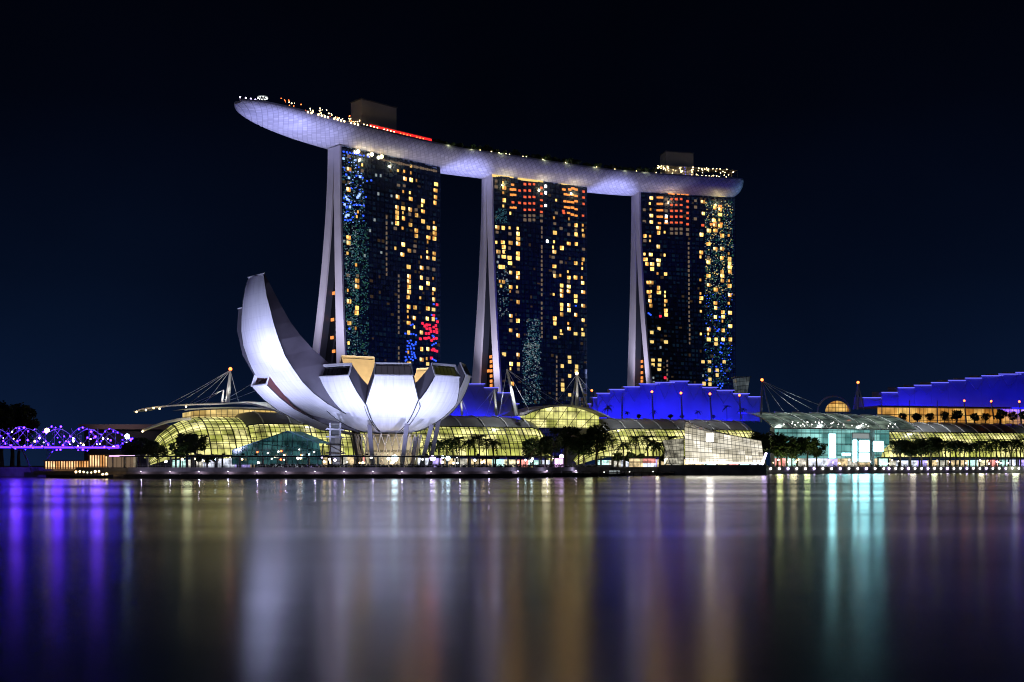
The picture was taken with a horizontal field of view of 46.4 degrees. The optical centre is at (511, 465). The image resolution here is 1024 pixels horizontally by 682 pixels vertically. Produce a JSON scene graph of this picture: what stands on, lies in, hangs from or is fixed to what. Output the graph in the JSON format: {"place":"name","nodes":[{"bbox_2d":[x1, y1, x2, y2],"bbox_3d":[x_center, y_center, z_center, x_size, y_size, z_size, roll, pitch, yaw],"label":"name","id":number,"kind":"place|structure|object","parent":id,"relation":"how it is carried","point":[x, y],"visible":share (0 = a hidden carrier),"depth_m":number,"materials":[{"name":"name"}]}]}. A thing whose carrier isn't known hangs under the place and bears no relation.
{"place":"outdoors","nodes":[
{"label":"outdoors","id":0,"kind":"place"},
{"bbox_2d":[78,424,170,466],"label":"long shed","id":1,"kind":"structure","parent":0,"point":[135,431],"depth_m":633.00,"materials":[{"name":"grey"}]},
{"bbox_2d":[4,466,769,466],"bbox_3d":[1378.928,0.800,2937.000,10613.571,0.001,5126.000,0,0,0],"label":"ground","id":2,"kind":"structure","parent":0,"point":[43,466],"depth_m":1047.04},
{"bbox_2d":[0,400,30,466],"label":"leafy tree","id":3,"kind":"object","parent":2,"relation":"on","point":[6,410],"visible":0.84,"depth_m":555.68,"materials":[{"name":"green plant"}]},
{"bbox_2d":[0,404,40,466],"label":"leafy tree","id":4,"kind":"object","parent":2,"relation":"on","point":[32,413],"visible":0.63,"depth_m":563.05,"materials":[{"name":"green plant"}]},
{"bbox_2d":[4,417,39,466],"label":"leafy tree","id":5,"kind":"object","parent":2,"relation":"on","point":[18,454],"visible":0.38,"depth_m":566.76,"materials":[{"name":"green plant"}]},
{"bbox_2d":[33,454,119,474],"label":"timber house","id":6,"kind":"structure","parent":2,"relation":"on","point":[97,460],"depth_m":390.00,"materials":[{"name":"brown wood"}]},
{"bbox_2d":[105,455,135,466],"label":"kiosk","id":7,"kind":"object","parent":2,"relation":"on","point":[130,461],"visible":0.67,"depth_m":386.50,"materials":[{"name":"black wood"}]},
{"bbox_2d":[119,442,138,454],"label":"leafy tree","id":8,"kind":"object","parent":2,"relation":"on","point":[130,449],"visible":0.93,"depth_m":418.54,"materials":[{"name":"green plant"}]},
{"bbox_2d":[127,437,148,466],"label":"leafy tree","id":9,"kind":"object","parent":2,"relation":"on","point":[139,440],"visible":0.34,"depth_m":428.71,"materials":[{"name":"green plant"}]},
{"bbox_2d":[137,440,160,466],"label":"leafy tree","id":10,"kind":"object","parent":2,"relation":"on","point":[144,447],"visible":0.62,"depth_m":423.43,"materials":[{"name":"green plant"}]},
{"bbox_2d":[148,444,168,466],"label":"leafy tree","id":11,"kind":"object","parent":2,"relation":"on","point":[154,450],"visible":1,"depth_m":419.20,"materials":[{"name":"green plant"}]},
{"bbox_2d":[168,441,190,466],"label":"leafy tree","id":12,"kind":"object","parent":2,"relation":"on","point":[181,449],"visible":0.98,"depth_m":438.94,"materials":[{"name":"green plant"}]},
{"bbox_2d":[175,433,194,466],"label":"leafy tree","id":13,"kind":"object","parent":2,"relation":"on","point":[178,438],"visible":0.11,"depth_m":479.50,"materials":[{"name":"green plant"}]},
{"bbox_2d":[182,433,208,466],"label":"leafy tree","id":14,"kind":"object","parent":2,"relation":"on","point":[195,443],"visible":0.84,"depth_m":468.38,"materials":[{"name":"green plant"}]},
{"bbox_2d":[140,417,254,466],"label":"mall hall","id":15,"kind":"structure","parent":2,"relation":"on","point":[227,435],"depth_m":549.18,"materials":[{"name":"yellow glass"}]},
{"bbox_2d":[232,431,328,464],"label":"entrance canopy","id":16,"kind":"object","parent":2,"relation":"on","point":[289,443],"visible":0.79,"depth_m":405.47,"materials":[{"name":"teal glass"}]},
{"bbox_2d":[213,411,354,466],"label":"mall hall","id":17,"kind":"structure","parent":2,"relation":"on","point":[261,425],"depth_m":568.27,"materials":[{"name":"yellow glass"}]},
{"bbox_2d":[134,401,284,431],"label":"wing roof","id":18,"kind":"structure","parent":17,"relation":"on","point":[265,405],"depth_m":556.00,"materials":[{"name":"white metal"}]},
{"bbox_2d":[168,367,238,404],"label":"cable mast","id":19,"kind":"object","parent":18,"relation":"on","point":[228,392],"visible":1,"depth_m":559.90,"materials":[{"name":"white metal"}]},
{"bbox_2d":[192,384,253,403],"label":"cable mast","id":20,"kind":"object","parent":18,"relation":"on","point":[222,399],"visible":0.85,"depth_m":561.64,"materials":[{"name":"white metal"}]},
{"bbox_2d":[173,407,274,417],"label":"roof pavilion","id":21,"kind":"structure","parent":17,"relation":"on","point":[232,412],"depth_m":574.50,"materials":[{"name":"glass"}]},
{"bbox_2d":[326,423,345,464],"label":"lift tower","id":22,"kind":"structure","parent":2,"relation":"on","point":[335,437],"depth_m":402.90,"materials":[{"name":"grey metal"}]},
{"bbox_2d":[119,456,554,466],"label":"covered walkway","id":23,"kind":"structure","parent":2,"relation":"on","point":[124,460],"depth_m":382.28,"materials":[{"name":"grey metal"}]},
{"bbox_2d":[237,273,471,466],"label":"museum","id":24,"kind":"structure","parent":2,"relation":"on","point":[387,407],"depth_m":408.87,"materials":[{"name":"white metal"}]},
{"bbox_2d":[313,145,439,457],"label":"hotel tower","id":25,"kind":"structure","parent":2,"relation":"on","point":[379,295],"depth_m":734.30,"materials":[{"name":"glass"}]},
{"bbox_2d":[427,440,450,463],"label":"palm tree","id":26,"kind":"object","parent":2,"relation":"on","point":[440,444],"visible":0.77,"depth_m":442.30,"materials":[{"name":"green plant"}]},
{"bbox_2d":[436,438,458,455],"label":"palm tree","id":27,"kind":"object","parent":2,"relation":"on","point":[447,441],"visible":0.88,"depth_m":445.73,"materials":[{"name":"green plant"}]},
{"bbox_2d":[442,438,465,461],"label":"palm tree","id":28,"kind":"object","parent":2,"relation":"on","point":[454,443],"visible":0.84,"depth_m":448.31,"materials":[{"name":"green plant"}]},
{"bbox_2d":[452,436,469,465],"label":"palm tree","id":29,"kind":"object","parent":2,"relation":"on","point":[462,437],"visible":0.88,"depth_m":451.97,"materials":[{"name":"green plant"}]},
{"bbox_2d":[456,439,479,466],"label":"palm tree","id":30,"kind":"object","parent":2,"relation":"on","point":[468,442],"visible":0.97,"depth_m":454.77,"materials":[{"name":"green plant"}]},
{"bbox_2d":[471,434,490,464],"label":"palm tree","id":31,"kind":"object","parent":2,"relation":"on","point":[479,440],"visible":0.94,"depth_m":460.88,"materials":[{"name":"green plant"}]},
{"bbox_2d":[482,439,505,455],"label":"palm tree","id":32,"kind":"object","parent":2,"relation":"on","point":[494,444],"visible":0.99,"depth_m":466.35,"materials":[{"name":"green plant"}]},
{"bbox_2d":[521,437,539,464],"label":"leafy tree","id":33,"kind":"object","parent":2,"relation":"on","point":[529,444],"visible":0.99,"depth_m":444.17,"materials":[{"name":"green plant"}]},
{"bbox_2d":[533,439,552,464],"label":"leafy tree","id":34,"kind":"object","parent":2,"relation":"on","point":[543,447],"visible":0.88,"depth_m":448.90,"materials":[{"name":"green plant"}]},
{"bbox_2d":[539,435,562,463],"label":"leafy tree","id":35,"kind":"object","parent":2,"relation":"on","point":[553,444],"visible":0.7,"depth_m":454.53,"materials":[{"name":"green plant"}]},
{"bbox_2d":[549,425,583,464],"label":"leafy tree","id":36,"kind":"object","parent":2,"relation":"on","point":[565,433],"visible":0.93,"depth_m":468.74,"materials":[{"name":"green plant"}]},
{"bbox_2d":[574,432,595,464],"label":"leafy tree","id":37,"kind":"object","parent":2,"relation":"on","point":[587,441],"visible":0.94,"depth_m":474.23,"materials":[{"name":"green plant"}]},
{"bbox_2d":[584,423,612,464],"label":"leafy tree","id":38,"kind":"object","parent":2,"relation":"on","point":[599,435],"visible":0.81,"depth_m":491.26,"materials":[{"name":"green plant"}]},
{"bbox_2d":[605,439,621,464],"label":"palm tree","id":39,"kind":"object","parent":2,"relation":"on","point":[611,443],"visible":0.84,"depth_m":545.06,"materials":[{"name":"green plant"}]},
{"bbox_2d":[612,452,623,466],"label":"tree","id":40,"kind":"object","parent":2,"relation":"on","point":[618,457],"visible":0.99,"depth_m":547.34,"materials":[{"name":"green plant"}]},
{"bbox_2d":[612,442,632,466],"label":"palm tree","id":41,"kind":"object","parent":2,"relation":"on","point":[625,444],"visible":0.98,"depth_m":550.78,"materials":[{"name":"green plant"}]},
{"bbox_2d":[624,452,635,466],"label":"tree","id":42,"kind":"object","parent":2,"relation":"on","point":[629,455],"visible":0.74,"depth_m":552.92,"materials":[{"name":"green plant"}]},
{"bbox_2d":[627,436,646,457],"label":"palm tree","id":43,"kind":"object","parent":2,"relation":"on","point":[635,438],"visible":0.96,"depth_m":557.13,"materials":[{"name":"green plant"}]},
{"bbox_2d":[255,464,1023,466],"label":"waterfront promenade","id":44,"kind":"structure","parent":2,"relation":"on","point":[412,465],"depth_m":390.17,"materials":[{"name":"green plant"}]},
{"bbox_2d":[628,458,656,466],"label":"kiosk","id":45,"kind":"object","parent":2,"relation":"on","point":[642,462],"visible":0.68,"depth_m":518.50,"materials":[{"name":"grey"}]},
{"bbox_2d":[634,435,655,457],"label":"palm tree","id":46,"kind":"object","parent":2,"relation":"on","point":[647,437],"visible":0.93,"depth_m":563.38,"materials":[{"name":"green plant"}]},
{"bbox_2d":[643,440,662,457],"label":"palm tree","id":47,"kind":"object","parent":2,"relation":"on","point":[653,443],"visible":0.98,"depth_m":564.01,"materials":[{"name":"green plant"}]},
{"bbox_2d":[627,192,735,459],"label":"hotel tower","id":48,"kind":"structure","parent":2,"relation":"on","point":[682,319],"depth_m":844.24,"materials":[{"name":"glass"}]},
{"bbox_2d":[234,99,743,196],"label":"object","id":49,"kind":"structure","parent":48,"relation":"on","point":[315,129],"depth_m":770.10,"materials":[{"name":"grey metal"}]},
{"bbox_2d":[350,98,397,129],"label":"plant house","id":50,"kind":"structure","parent":49,"relation":"on","point":[365,111],"depth_m":737.12,"materials":[{"name":"concrete"}]},
{"bbox_2d":[363,124,431,140],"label":"red restaurant","id":51,"kind":"structure","parent":49,"relation":"on","point":[400,132],"depth_m":732.83,"materials":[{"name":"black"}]},
{"bbox_2d":[657,165,737,177],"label":"terrace","id":52,"kind":"structure","parent":49,"relation":"on","point":[708,170],"depth_m":845.96,"materials":[{"name":"black"}]},
{"bbox_2d":[659,151,693,174],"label":"plant house","id":53,"kind":"structure","parent":52,"relation":"on","point":[675,158],"depth_m":847.55,"materials":[{"name":"concrete"}]},
{"bbox_2d":[750,430,770,464],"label":"leafy tree","id":54,"kind":"object","parent":2,"relation":"on","point":[757,435],"visible":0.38,"depth_m":596.75,"materials":[{"name":"green plant"}]},
{"bbox_2d":[756,432,773,464],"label":"leafy tree","id":55,"kind":"object","parent":2,"relation":"on","point":[767,448],"visible":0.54,"depth_m":599.88,"materials":[{"name":"green plant"}]},
{"bbox_2d":[768,431,786,466],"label":"leafy tree","id":56,"kind":"object","parent":2,"relation":"on","point":[775,443],"visible":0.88,"depth_m":612.35,"materials":[{"name":"green plant"}]},
{"bbox_2d":[773,445,790,464],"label":"leafy tree","id":57,"kind":"object","parent":2,"relation":"on","point":[783,453],"visible":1,"depth_m":610.57,"materials":[{"name":"green plant"}]},
{"bbox_2d":[777,436,799,466],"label":"leafy tree","id":58,"kind":"object","parent":2,"relation":"on","point":[792,440],"visible":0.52,"depth_m":615.48,"materials":[{"name":"green plant"}]},
{"bbox_2d":[786,443,799,464],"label":"leafy tree","id":59,"kind":"object","parent":2,"relation":"on","point":[794,449],"visible":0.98,"depth_m":612.35,"materials":[{"name":"green plant"}]},
{"bbox_2d":[789,436,806,466],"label":"leafy tree","id":60,"kind":"object","parent":2,"relation":"on","point":[802,445],"visible":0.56,"depth_m":620.27,"materials":[{"name":"green plant"}]},
{"bbox_2d":[798,436,819,466],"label":"leafy tree","id":61,"kind":"object","parent":2,"relation":"on","point":[811,445],"visible":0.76,"depth_m":622.33,"materials":[{"name":"green plant"}]},
{"bbox_2d":[809,443,827,466],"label":"leafy tree","id":62,"kind":"object","parent":2,"relation":"on","point":[821,448],"visible":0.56,"depth_m":629.18,"materials":[{"name":"green plant"}]},
{"bbox_2d":[738,412,916,466],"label":"atrium","id":63,"kind":"object","parent":2,"relation":"on","point":[862,440],"visible":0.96,"depth_m":680.76,"materials":[{"name":"teal glass"}]},
{"bbox_2d":[759,378,817,421],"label":"cable mast","id":64,"kind":"object","parent":63,"relation":"on","point":[761,397],"visible":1,"depth_m":681.91,"materials":[{"name":"grey metal"}]},
{"bbox_2d":[817,395,850,411],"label":"arched gable","id":65,"kind":"structure","parent":63,"relation":"on","point":[836,406],"depth_m":763.00,"materials":[{"name":"glass"}]},
{"bbox_2d":[853,381,864,409],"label":"cable mast","id":66,"kind":"object","parent":63,"relation":"on","point":[857,394],"visible":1,"depth_m":721.90,"materials":[{"name":"grey metal"}]},
{"bbox_2d":[889,439,911,466],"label":"leafy tree","id":67,"kind":"object","parent":2,"relation":"on","point":[900,448],"visible":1,"depth_m":643.97,"materials":[{"name":"green plant"}]},
{"bbox_2d":[904,441,919,466],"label":"leafy tree","id":68,"kind":"object","parent":2,"relation":"on","point":[914,447],"visible":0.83,"depth_m":645.15,"materials":[{"name":"green plant"}]},
{"bbox_2d":[912,439,932,465],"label":"leafy tree","id":69,"kind":"object","parent":2,"relation":"on","point":[923,450],"visible":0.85,"depth_m":649.76,"materials":[{"name":"green plant"}]},
{"bbox_2d":[921,436,943,465],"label":"leafy tree","id":70,"kind":"object","parent":2,"relation":"on","point":[938,440],"visible":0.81,"depth_m":653.29,"materials":[{"name":"green plant"}]},
{"bbox_2d":[877,422,1023,466],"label":"mall hall","id":71,"kind":"structure","parent":2,"relation":"on","point":[970,432],"depth_m":713.95,"materials":[{"name":"yellow glass"}]},
{"bbox_2d":[859,405,1023,423],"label":"terrace block","id":72,"kind":"structure","parent":71,"relation":"on","point":[895,411],"depth_m":763.24,"materials":[{"name":"orange glass"}]},
{"bbox_2d":[854,371,1023,408],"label":"stepped roof","id":73,"kind":"structure","parent":72,"relation":"on","point":[1004,389],"depth_m":821.26,"materials":[{"name":"blue"}]},
{"bbox_2d":[940,411,948,422],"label":"leafy tree","id":74,"kind":"object","parent":71,"relation":"on","point":[944,415],"visible":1,"depth_m":740.93,"materials":[{"name":"green plant"}]},
{"bbox_2d":[950,410,963,422],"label":"tree","id":75,"kind":"object","parent":71,"relation":"on","point":[956,414],"visible":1,"depth_m":740.86,"materials":[{"name":"green plant"}]},
{"bbox_2d":[995,409,1006,424],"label":"tree","id":76,"kind":"object","parent":71,"relation":"on","point":[1000,414],"visible":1,"depth_m":740.41,"materials":[{"name":"green plant"}]},
{"bbox_2d":[1007,411,1018,424],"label":"leafy tree","id":77,"kind":"object","parent":71,"relation":"on","point":[1014,414],"visible":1,"depth_m":741.12,"materials":[{"name":"green plant"}]},
{"bbox_2d":[940,441,961,464],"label":"palm tree","id":78,"kind":"object","parent":2,"relation":"on","point":[949,446],"visible":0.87,"depth_m":658.76,"materials":[{"name":"green plant"}]},
{"bbox_2d":[944,442,966,465],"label":"palm tree","id":79,"kind":"object","parent":2,"relation":"on","point":[956,443],"visible":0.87,"depth_m":661.64,"materials":[{"name":"green plant"}]},
{"bbox_2d":[955,440,971,466],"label":"palm tree","id":80,"kind":"object","parent":2,"relation":"on","point":[958,441],"visible":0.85,"depth_m":664.58,"materials":[{"name":"green plant"}]},
{"bbox_2d":[954,441,976,466],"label":"palm tree","id":81,"kind":"object","parent":2,"relation":"on","point":[967,443],"visible":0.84,"depth_m":665.91,"materials":[{"name":"green plant"}]},
{"bbox_2d":[971,441,985,466],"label":"palm tree","id":82,"kind":"object","parent":2,"relation":"on","point":[977,444],"visible":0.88,"depth_m":672.13,"materials":[{"name":"green plant"}]},
{"bbox_2d":[968,440,991,464],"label":"palm tree","id":83,"kind":"object","parent":2,"relation":"on","point":[984,446],"visible":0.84,"depth_m":674.49,"materials":[{"name":"green plant"}]},
{"bbox_2d":[980,442,1002,466],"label":"palm tree","id":84,"kind":"object","parent":2,"relation":"on","point":[991,447],"visible":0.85,"depth_m":679.40,"materials":[{"name":"green plant"}]},
{"bbox_2d":[988,439,1007,466],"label":"palm tree","id":85,"kind":"object","parent":2,"relation":"on","point":[997,440],"visible":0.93,"depth_m":681.76,"materials":[{"name":"green plant"}]},
{"bbox_2d":[989,441,1012,466],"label":"palm tree","id":86,"kind":"object","parent":2,"relation":"on","point":[1000,446],"visible":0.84,"depth_m":684.62,"materials":[{"name":"green plant"}]},
{"bbox_2d":[1008,439,1023,466],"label":"palm tree","id":87,"kind":"object","parent":2,"relation":"on","point":[1019,441],"visible":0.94,"depth_m":691.34,"materials":[{"name":"green plant"}]},
{"bbox_2d":[356,415,558,466],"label":"mall hall","id":88,"kind":"structure","parent":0,"point":[512,433],"depth_m":608.46,"materials":[{"name":"yellow glass"}]},
{"bbox_2d":[450,383,517,416],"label":"stepped roof","id":89,"kind":"structure","parent":88,"relation":"on","point":[475,397],"depth_m":665.34,"materials":[{"name":"blue"}]},
{"bbox_2d":[476,389,503,414],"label":"cable mast","id":90,"kind":"object","parent":88,"relation":"on","point":[495,405],"visible":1,"depth_m":605.67,"materials":[{"name":"white metal"}]},
{"bbox_2d":[499,369,564,415],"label":"cable mast","id":91,"kind":"object","parent":88,"relation":"on","point":[512,397],"visible":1,"depth_m":619.61,"materials":[{"name":"white metal"}]},
{"bbox_2d":[0,473,1023,681],"bbox_3d":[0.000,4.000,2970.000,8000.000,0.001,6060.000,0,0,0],"label":"water","id":92,"kind":"structure","parent":0,"point":[876,577],"depth_m":41.95,"materials":[{"name":"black liquid"}]},
{"bbox_2d":[69,470,112,477],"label":"boat","id":93,"kind":"object","parent":92,"relation":"on","point":[106,475],"visible":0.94,"depth_m":372.76,"materials":[{"name":"grey paint"}]},
{"bbox_2d":[46,470,608,478],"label":"boardwalk","id":94,"kind":"structure","parent":92,"relation":"in","point":[489,474],"depth_m":375.31,"materials":[{"name":"grey concrete"}]},
{"bbox_2d":[541,470,674,476],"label":"jetty","id":95,"kind":"object","parent":92,"relation":"in","point":[608,472],"visible":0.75,"depth_m":440.97,"materials":[{"name":"concrete"}]},
{"bbox_2d":[659,465,767,474],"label":"islet","id":96,"kind":"object","parent":92,"relation":"in","point":[720,469],"visible":0.68,"depth_m":498.60,"materials":[{"name":"concrete"}]},
{"bbox_2d":[662,421,766,464],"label":"crystal pavilion","id":97,"kind":"structure","parent":96,"relation":"on","point":[703,445],"depth_m":507.29,"materials":[{"name":"white glass"}]},
{"bbox_2d":[0,467,1023,476],"bbox_3d":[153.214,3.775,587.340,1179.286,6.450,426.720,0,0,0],"label":"quay","id":98,"kind":"structure","parent":0,"point":[12,471],"depth_m":413.51,"materials":[{"name":"concrete"}]},
{"bbox_2d":[0,426,132,476],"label":"footbridge","id":99,"kind":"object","parent":98,"relation":"on","point":[30,474],"visible":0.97,"depth_m":427.71,"materials":[{"name":"purple metal"}]},
{"bbox_2d":[142,464,590,466],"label":"railing","id":100,"kind":"object","parent":98,"relation":"on","point":[352,465],"visible":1,"depth_m":377.34,"materials":[{"name":"grey metal"}]},
{"bbox_2d":[464,174,586,464],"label":"hotel tower","id":101,"kind":"structure","parent":0,"point":[531,322],"depth_m":801.13,"materials":[{"name":"glass"}]},
{"bbox_2d":[562,417,760,466],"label":"mall hall","id":102,"kind":"structure","parent":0,"point":[623,429],"depth_m":648.75,"materials":[{"name":"yellow glass"}]},
{"bbox_2d":[500,404,610,427],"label":"roof pavilion","id":103,"kind":"structure","parent":102,"relation":"on","point":[559,416],"depth_m":640.19,"materials":[{"name":"yellow glass"}]},
{"bbox_2d":[556,372,591,406],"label":"cable mast","id":104,"kind":"object","parent":103,"relation":"on","point":[575,390],"visible":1,"depth_m":633.91,"materials":[{"name":"white metal"}]},
{"bbox_2d":[586,381,760,422],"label":"stepped roof","id":105,"kind":"structure","parent":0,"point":[637,398],"depth_m":722.04,"materials":[{"name":"blue"}]},
{"bbox_2d":[731,376,751,392],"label":"glass pod","id":106,"kind":"object","parent":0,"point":[740,384],"visible":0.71,"depth_m":800.00,"materials":[{"name":"grey glass"}]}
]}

